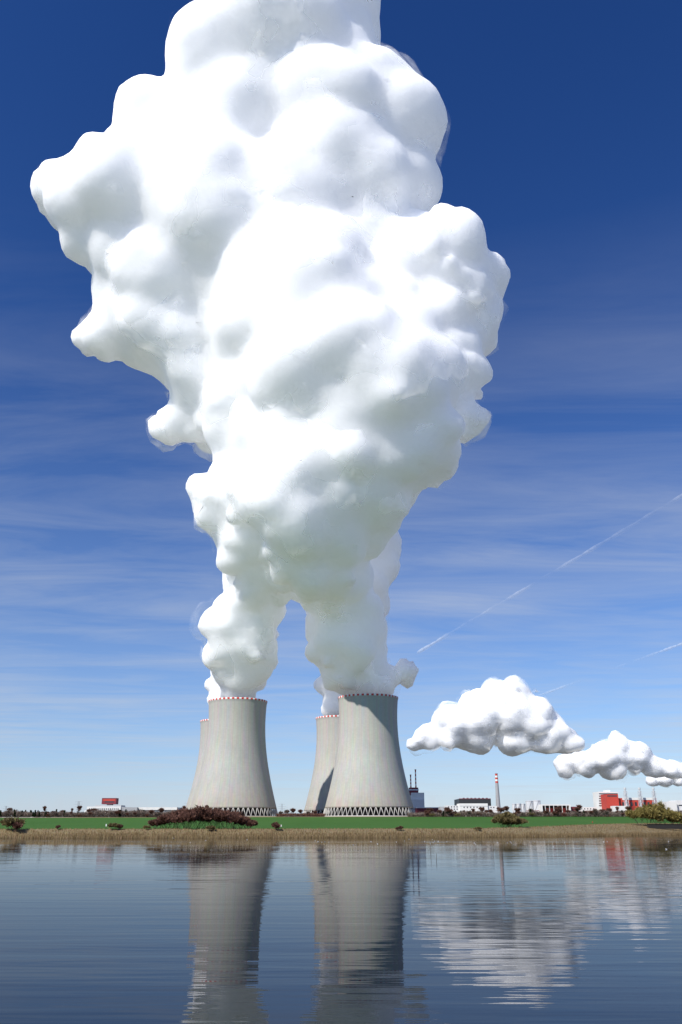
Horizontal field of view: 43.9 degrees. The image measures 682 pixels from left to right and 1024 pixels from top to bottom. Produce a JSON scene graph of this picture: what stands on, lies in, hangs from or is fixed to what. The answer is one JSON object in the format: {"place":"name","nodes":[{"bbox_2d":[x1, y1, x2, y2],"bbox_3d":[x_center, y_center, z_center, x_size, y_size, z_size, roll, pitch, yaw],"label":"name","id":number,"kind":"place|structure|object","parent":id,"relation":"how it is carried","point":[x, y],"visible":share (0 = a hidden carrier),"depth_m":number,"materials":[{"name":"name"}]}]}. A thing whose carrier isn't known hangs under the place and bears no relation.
{"place":"outdoors","nodes":[
{"label":"outdoors","id":0,"kind":"place"},
{"bbox_2d":[30,0,510,697],"bbox_3d":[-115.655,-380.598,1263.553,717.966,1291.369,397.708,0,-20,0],"label":"steam plume","id":1,"kind":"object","parent":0,"point":[354,264],"depth_m":1148.90,"materials":[{"name":"white"}]},
{"bbox_2d":[204,531,401,715],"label":"steam plume","id":2,"kind":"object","parent":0,"point":[385,564],"depth_m":1432.19,"materials":[{"name":"white"}]},
{"bbox_2d":[0,835,681,1023],"bbox_3d":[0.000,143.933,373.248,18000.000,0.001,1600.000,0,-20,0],"label":"water","id":3,"kind":"structure","parent":0,"point":[535,930],"depth_m":46.90,"materials":[{"name":"blue liquid"}]},
{"bbox_2d":[0,816,681,837],"bbox_3d":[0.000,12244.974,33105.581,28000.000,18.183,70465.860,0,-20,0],"label":"ground","id":4,"kind":"structure","parent":0,"point":[333,822],"depth_m":628.84,"materials":[{"name":"green plant"}]},
{"bbox_2d":[0,816,25,830],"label":"bank shrub","id":5,"kind":"object","parent":4,"relation":"on","point":[7,822],"visible":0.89,"depth_m":376.64,"materials":[{"name":"green plant"}]},
{"bbox_2d":[12,821,23,831],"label":"bank shrub","id":6,"kind":"object","parent":4,"relation":"on","point":[17,825],"visible":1,"depth_m":374.10,"materials":[{"name":"brown plant"}]},
{"bbox_2d":[0,809,177,816],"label":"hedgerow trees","id":7,"kind":"object","parent":4,"relation":"on","point":[100,813],"visible":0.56,"depth_m":1011.89,"materials":[{"name":"brown plant"}]},
{"bbox_2d":[107,823,119,827],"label":"bank shrub","id":8,"kind":"object","parent":4,"relation":"on","point":[113,825],"visible":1,"depth_m":381.90,"materials":[{"name":"brown plant"}]},
{"bbox_2d":[84,798,180,814],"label":"industrial building","id":9,"kind":"structure","parent":4,"relation":"on","point":[109,802],"depth_m":1424.59,"materials":[{"name":"white concrete"}]},
{"bbox_2d":[186,719,208,809],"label":"cooling tower","id":10,"kind":"structure","parent":4,"relation":"on","point":[203,730],"depth_m":1393.33,"materials":[{"name":"concrete"}]},
{"bbox_2d":[147,805,257,828],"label":"thicket bush","id":11,"kind":"object","parent":4,"relation":"on","point":[200,814],"visible":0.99,"depth_m":391.90,"materials":[{"name":"brown plant"}]},
{"bbox_2d":[205,825,214,829],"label":"bank shrub","id":12,"kind":"object","parent":4,"relation":"on","point":[211,827],"visible":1,"depth_m":383.88,"materials":[{"name":"brown plant"}]},
{"bbox_2d":[190,697,277,815],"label":"cooling tower","id":13,"kind":"structure","parent":4,"relation":"on","point":[234,774],"depth_m":1141.02,"materials":[{"name":"concrete"}]},
{"bbox_2d":[271,822,280,829],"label":"bank shrub","id":14,"kind":"object","parent":4,"relation":"on","point":[276,825],"visible":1,"depth_m":387.69,"materials":[{"name":"brown plant"}]},
{"bbox_2d":[276,812,325,816],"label":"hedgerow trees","id":15,"kind":"object","parent":4,"relation":"on","point":[301,814],"visible":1,"depth_m":1039.35,"materials":[{"name":"brown plant"}]},
{"bbox_2d":[303,715,338,815],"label":"cooling tower","id":16,"kind":"structure","parent":4,"relation":"on","point":[327,727],"depth_m":1339.02,"materials":[{"name":"concrete"}]},
{"bbox_2d":[0,823,681,837],"bbox_3d":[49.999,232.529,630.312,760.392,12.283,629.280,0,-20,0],"label":"reed belt","id":17,"kind":"object","parent":4,"relation":"on","point":[132,834],"depth_m":386.32,"materials":[{"name":"brown plant"}]},
{"bbox_2d":[323,693,414,815],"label":"cooling tower","id":18,"kind":"structure","parent":4,"relation":"on","point":[368,778],"depth_m":1106.17,"materials":[{"name":"concrete"}]},
{"bbox_2d":[409,769,437,812],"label":"industrial building","id":19,"kind":"structure","parent":4,"relation":"on","point":[417,798],"depth_m":1623.33,"materials":[{"name":"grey metal"}]},
{"bbox_2d":[438,773,500,815],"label":"factory building","id":20,"kind":"structure","parent":4,"relation":"on","point":[465,804],"depth_m":1129.59,"materials":[{"name":"white concrete"}]},
{"bbox_2d":[491,810,527,827],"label":"bush","id":21,"kind":"object","parent":4,"relation":"on","point":[507,818],"visible":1,"depth_m":437.75,"materials":[{"name":"green plant"}]},
{"bbox_2d":[512,800,540,812],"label":"storage tanks","id":22,"kind":"object","parent":4,"relation":"on","point":[533,804],"visible":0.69,"depth_m":1109.68,"materials":[{"name":"white metal"}]},
{"bbox_2d":[406,809,681,816],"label":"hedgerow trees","id":23,"kind":"object","parent":4,"relation":"on","point":[541,814],"visible":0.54,"depth_m":1028.35,"materials":[{"name":"brown plant"}]},
{"bbox_2d":[525,804,596,812],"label":"low vehicle shed buildings","id":24,"kind":"structure","parent":4,"relation":"on","point":[550,807],"depth_m":1102.45,"materials":[{"name":"white metal"}]},
{"bbox_2d":[592,788,681,811],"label":"industrial buildings","id":25,"kind":"structure","parent":4,"relation":"on","point":[605,799],"depth_m":1116.28,"materials":[{"name":"white metal"}]},
{"bbox_2d":[625,800,681,824],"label":"bush","id":26,"kind":"object","parent":4,"relation":"on","point":[660,813],"visible":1,"depth_m":533.81,"materials":[{"name":"green plant"}]},
{"bbox_2d":[647,824,681,829],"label":"jetty","id":27,"kind":"object","parent":4,"relation":"on","point":[667,826],"visible":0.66,"depth_m":516.36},
{"bbox_2d":[0,0,681,815],"label":"sky","id":28,"kind":"structure","parent":0,"point":[550,558],"materials":[{"name":"blue"}]},
{"bbox_2d":[406,680,578,756],"bbox_3d":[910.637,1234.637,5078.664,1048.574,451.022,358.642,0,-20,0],"label":"cloud","id":29,"kind":"structure","parent":0,"point":[471,728],"depth_m":4956.67,"materials":[{"name":"white"}]},
{"bbox_2d":[553,733,681,779],"bbox_3d":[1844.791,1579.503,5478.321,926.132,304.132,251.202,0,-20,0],"label":"cloud","id":30,"kind":"structure","parent":0,"point":[608,756],"depth_m":5412.24,"materials":[{"name":"white"}]},
{"bbox_2d":[645,777,681,786],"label":"cloud","id":31,"kind":"structure","parent":0,"point":[667,782],"depth_m":5866.28,"materials":[{"name":"white"}]}
]}

